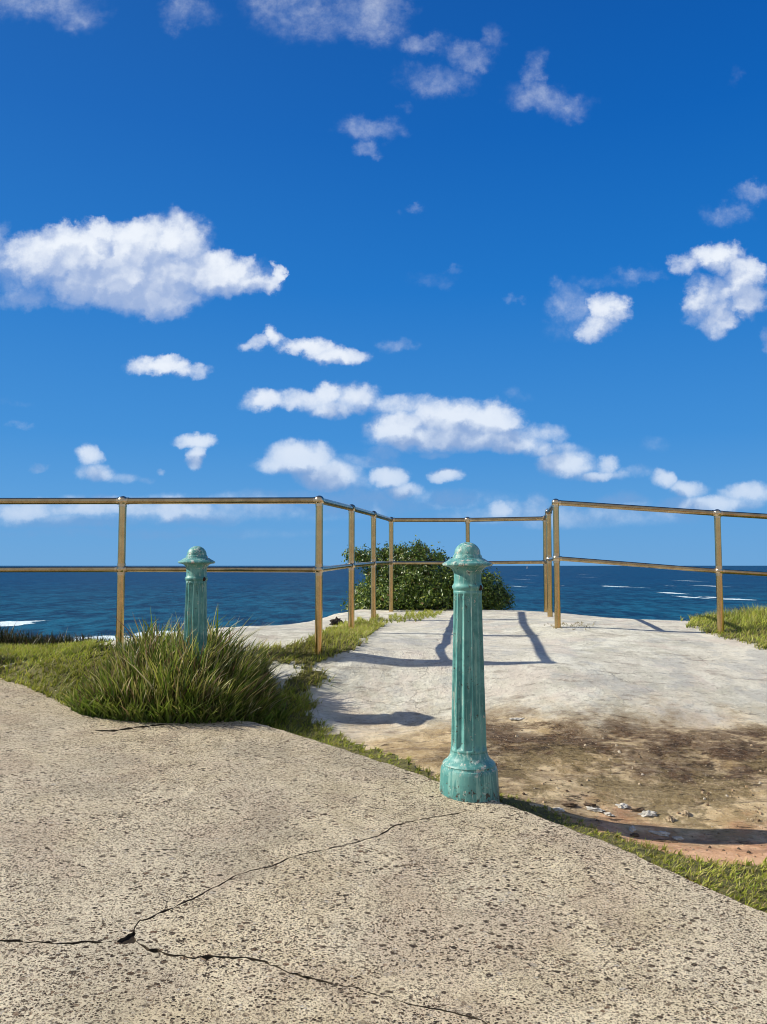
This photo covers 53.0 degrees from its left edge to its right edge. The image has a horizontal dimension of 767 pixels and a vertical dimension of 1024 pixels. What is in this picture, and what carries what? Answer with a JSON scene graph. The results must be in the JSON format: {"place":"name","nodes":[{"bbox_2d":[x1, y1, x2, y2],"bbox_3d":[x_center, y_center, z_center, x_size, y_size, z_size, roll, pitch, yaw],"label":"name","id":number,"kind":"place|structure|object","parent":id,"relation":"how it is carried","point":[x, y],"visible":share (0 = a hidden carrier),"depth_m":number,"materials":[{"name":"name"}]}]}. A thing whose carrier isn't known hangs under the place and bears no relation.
{"place":"outdoors","nodes":[
{"label":"outdoors","id":0,"kind":"place"},
{"bbox_2d":[120,933,134,944],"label":"soil","id":1,"kind":"structure","parent":0,"point":[128,939],"depth_m":2.14,"materials":[{"name":"brown soil"}]},
{"bbox_2d":[0,678,766,1023],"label":"concrete path","id":2,"kind":"structure","parent":0,"point":[238,872],"depth_m":2.39,"materials":[{"name":"beige concrete"}]},
{"bbox_2d":[440,542,499,802],"bbox_3d":[0.370,0.763,3.355,0.262,1.262,0.262,1,-4,-9],"label":"cast iron bollard","id":3,"kind":"object","parent":2,"relation":"on","point":[469,772],"visible":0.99,"depth_m":3.30,"materials":[{"name":"teal metal"}]},
{"bbox_2d":[0,566,766,641],"bbox_3d":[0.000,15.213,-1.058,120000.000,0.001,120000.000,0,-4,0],"label":"sea","id":4,"kind":"structure","parent":0,"point":[71,603],"depth_m":391.64,"materials":[{"name":"liquid"}]},
{"bbox_2d":[0,0,766,565],"label":"sky","id":5,"kind":"structure","parent":0,"point":[389,258],"materials":[{"name":"blue"}]},
{"bbox_2d":[3,608,766,904],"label":"rock headland","id":6,"kind":"structure","parent":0,"point":[642,687],"depth_m":4.51,"materials":[{"name":"stone"}]},
{"bbox_2d":[0,623,50,644],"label":"scrub","id":7,"kind":"object","parent":6,"relation":"on","point":[10,638],"visible":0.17,"depth_m":5.81,"materials":[{"name":"green plant"}]},
{"bbox_2d":[10,631,125,647],"bbox_3d":[-2.348,1.095,5.829,1.146,0.491,0.875,0,-4,0],"label":"scrub","id":8,"kind":"object","parent":6,"relation":"on","point":[60,639],"visible":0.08,"depth_m":5.73,"materials":[{"name":"green plant"}]},
{"bbox_2d":[0,637,321,722],"bbox_3d":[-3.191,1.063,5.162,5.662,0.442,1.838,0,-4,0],"label":"grass","id":9,"kind":"structure","parent":6,"relation":"on","point":[58,649],"depth_m":5.00,"materials":[{"name":"green plant"}]},
{"bbox_2d":[53,604,305,726],"bbox_3d":[-1.163,0.904,4.510,1.467,0.714,1.139,0,-4,0],"label":"grass clump","id":10,"kind":"object","parent":6,"relation":"on","point":[162,678],"visible":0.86,"depth_m":4.34,"materials":[{"name":"green plant"}]},
{"bbox_2d":[178,546,214,664],"bbox_3d":[-1.134,0.837,4.633,0.263,1.262,0.262,2,-5,-29],"label":"cast iron bollard","id":11,"kind":"object","parent":6,"relation":"on","point":[196,561],"visible":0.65,"depth_m":4.61,"materials":[{"name":"teal metal"}]},
{"bbox_2d":[329,616,343,624],"bbox_3d":[-0.425,0.973,6.859,0.111,0.086,0.109,3,-5,-34],"label":"dark stone","id":12,"kind":"object","parent":6,"relation":"on","point":[336,621],"visible":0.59,"depth_m":6.84,"materials":[{"name":"black stone"}]},
{"bbox_2d":[254,613,434,779],"bbox_3d":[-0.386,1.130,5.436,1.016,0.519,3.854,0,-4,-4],"label":"grass","id":13,"kind":"structure","parent":6,"relation":"on","point":[403,764],"depth_m":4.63,"materials":[{"name":"green plant"}]},
{"bbox_2d":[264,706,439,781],"bbox_3d":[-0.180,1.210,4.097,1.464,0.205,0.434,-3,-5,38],"label":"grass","id":14,"kind":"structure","parent":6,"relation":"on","point":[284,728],"depth_m":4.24,"materials":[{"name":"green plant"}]},
{"bbox_2d":[0,495,766,654],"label":"metal railing","id":15,"kind":"object","parent":6,"relation":"on","point":[121,568],"visible":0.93,"depth_m":6.24,"materials":[{"name":"brown metal"}]},
{"bbox_2d":[340,535,516,611],"bbox_3d":[0.568,0.753,8.992,1.991,0.994,1.333,2,-4,-23],"label":"coastal shrub","id":16,"kind":"object","parent":6,"relation":"on","point":[420,587],"visible":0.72,"depth_m":8.77,"materials":[{"name":"green plant"}]},
{"bbox_2d":[553,807,564,811],"bbox_3d":[0.766,1.300,3.367,0.057,0.012,0.034,0,-4,0],"label":"stone flake","id":17,"kind":"object","parent":6,"relation":"on","point":[559,809],"visible":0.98,"depth_m":3.36,"materials":[{"name":"grey stone"}]},
{"bbox_2d":[561,802,577,806],"bbox_3d":[0.827,1.303,3.426,0.085,0.012,0.038,0,-4,0],"label":"crust piece","id":18,"kind":"object","parent":6,"relation":"on","point":[568,804],"visible":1,"depth_m":3.42,"materials":[{"name":"brown soil"}]},
{"bbox_2d":[584,803,595,805],"bbox_3d":[0.921,1.312,3.453,0.066,0.010,0.027,-1,-4,8],"label":"crust piece","id":19,"kind":"object","parent":6,"relation":"on","point":[588,804],"visible":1,"depth_m":3.45,"materials":[{"name":"brown soil"}]},
{"bbox_2d":[586,806,604,811],"bbox_3d":[0.937,1.319,3.421,0.094,0.014,0.036,-2,-4,25],"label":"stone flake","id":20,"kind":"object","parent":6,"relation":"on","point":[595,809],"visible":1,"depth_m":3.41,"materials":[{"name":"white stone"}]},
{"bbox_2d":[603,812,613,815],"bbox_3d":[0.991,1.331,3.393,0.056,0.012,0.023,-2,-5,31],"label":"stone flake","id":21,"kind":"object","parent":6,"relation":"on","point":[607,813],"visible":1,"depth_m":3.39,"materials":[{"name":"white stone"}]},
{"bbox_2d":[615,803,627,808],"bbox_3d":[1.073,1.319,3.462,0.060,0.017,0.045,0,-4,0],"label":"stone flake","id":22,"kind":"object","parent":6,"relation":"on","point":[622,805],"visible":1,"depth_m":3.45,"materials":[{"name":"white stone"}]},
{"bbox_2d":[499,792,766,912],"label":"grass","id":23,"kind":"structure","parent":6,"relation":"on","point":[722,871],"depth_m":2.85,"materials":[{"name":"green plant"}]},
{"bbox_2d":[629,825,636,831],"bbox_3d":[1.063,1.351,3.285,0.045,0.019,0.030,3,-5,-34],"label":"stone flake","id":24,"kind":"object","parent":6,"relation":"on","point":[632,829],"visible":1,"depth_m":3.27,"materials":[{"name":"grey stone"}]},
{"bbox_2d":[630,833,638,836],"bbox_3d":[1.049,1.353,3.223,0.057,0.012,0.028,1,-4,-13],"label":"crust piece","id":25,"kind":"object","parent":6,"relation":"on","point":[635,834],"visible":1,"depth_m":3.22,"materials":[{"name":"brown soil"}]},
{"bbox_2d":[630,808,644,810],"bbox_3d":[1.137,1.331,3.444,0.073,0.011,0.027,1,-4,-8],"label":"crust piece","id":26,"kind":"object","parent":6,"relation":"on","point":[638,809],"visible":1,"depth_m":3.44,"materials":[{"name":"brown soil"}]},
{"bbox_2d":[638,810,656,816],"bbox_3d":[1.173,1.335,3.410,0.092,0.021,0.053,2,-4,-27],"label":"stone flake","id":27,"kind":"object","parent":6,"relation":"on","point":[647,813],"visible":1,"depth_m":3.40,"materials":[{"name":"white stone"}]},
{"bbox_2d":[649,830,669,835],"bbox_3d":[1.172,1.361,3.265,0.091,0.016,0.031,-1,-4,20],"label":"stone flake","id":28,"kind":"object","parent":6,"relation":"on","point":[662,833],"visible":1,"depth_m":3.26,"materials":[{"name":"grey stone"}]},
{"bbox_2d":[654,839,677,842],"bbox_3d":[1.163,1.359,3.178,0.104,0.009,0.040,0,-4,6],"label":"crust piece","id":29,"kind":"object","parent":6,"relation":"on","point":[664,840],"visible":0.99,"depth_m":3.17,"materials":[{"name":"brown soil"}]},
{"bbox_2d":[667,816,674,821],"bbox_3d":[1.260,1.341,3.372,0.031,0.024,0.039,-3,-5,38],"label":"pebble","id":30,"kind":"object","parent":6,"relation":"on","point":[671,818],"visible":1,"depth_m":3.36,"materials":[{"name":"beige stone"}]},
{"bbox_2d":[672,836,683,839],"bbox_3d":[1.233,1.367,3.225,0.048,0.014,0.026,0,-4,0],"label":"stone flake","id":31,"kind":"object","parent":6,"relation":"on","point":[677,837],"visible":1,"depth_m":3.22,"materials":[{"name":"grey stone"}]},
{"bbox_2d":[681,810,691,816],"bbox_3d":[1.345,1.336,3.415,0.049,0.023,0.040,-2,-5,28],"label":"pebble","id":32,"kind":"object","parent":6,"relation":"on","point":[686,813],"visible":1,"depth_m":3.40,"materials":[{"name":"beige stone"}]},
{"bbox_2d":[378,608,445,623],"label":"grass","id":33,"kind":"structure","parent":0,"point":[419,613],"depth_m":7.53,"materials":[{"name":"green plant"}]},
{"bbox_2d":[544,621,593,629],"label":"grass","id":34,"kind":"structure","parent":0,"point":[570,625],"depth_m":6.45,"materials":[{"name":"grey plant"}]},
{"bbox_2d":[493,723,765,857],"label":"gravel","id":35,"kind":"structure","parent":0,"point":[702,792],"depth_m":3.66,"materials":[{"name":"brown gravel"}]},
{"bbox_2d":[680,603,766,649],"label":"grass","id":36,"kind":"structure","parent":0,"point":[756,617],"depth_m":6.53,"materials":[{"name":"green plant"}]}
]}

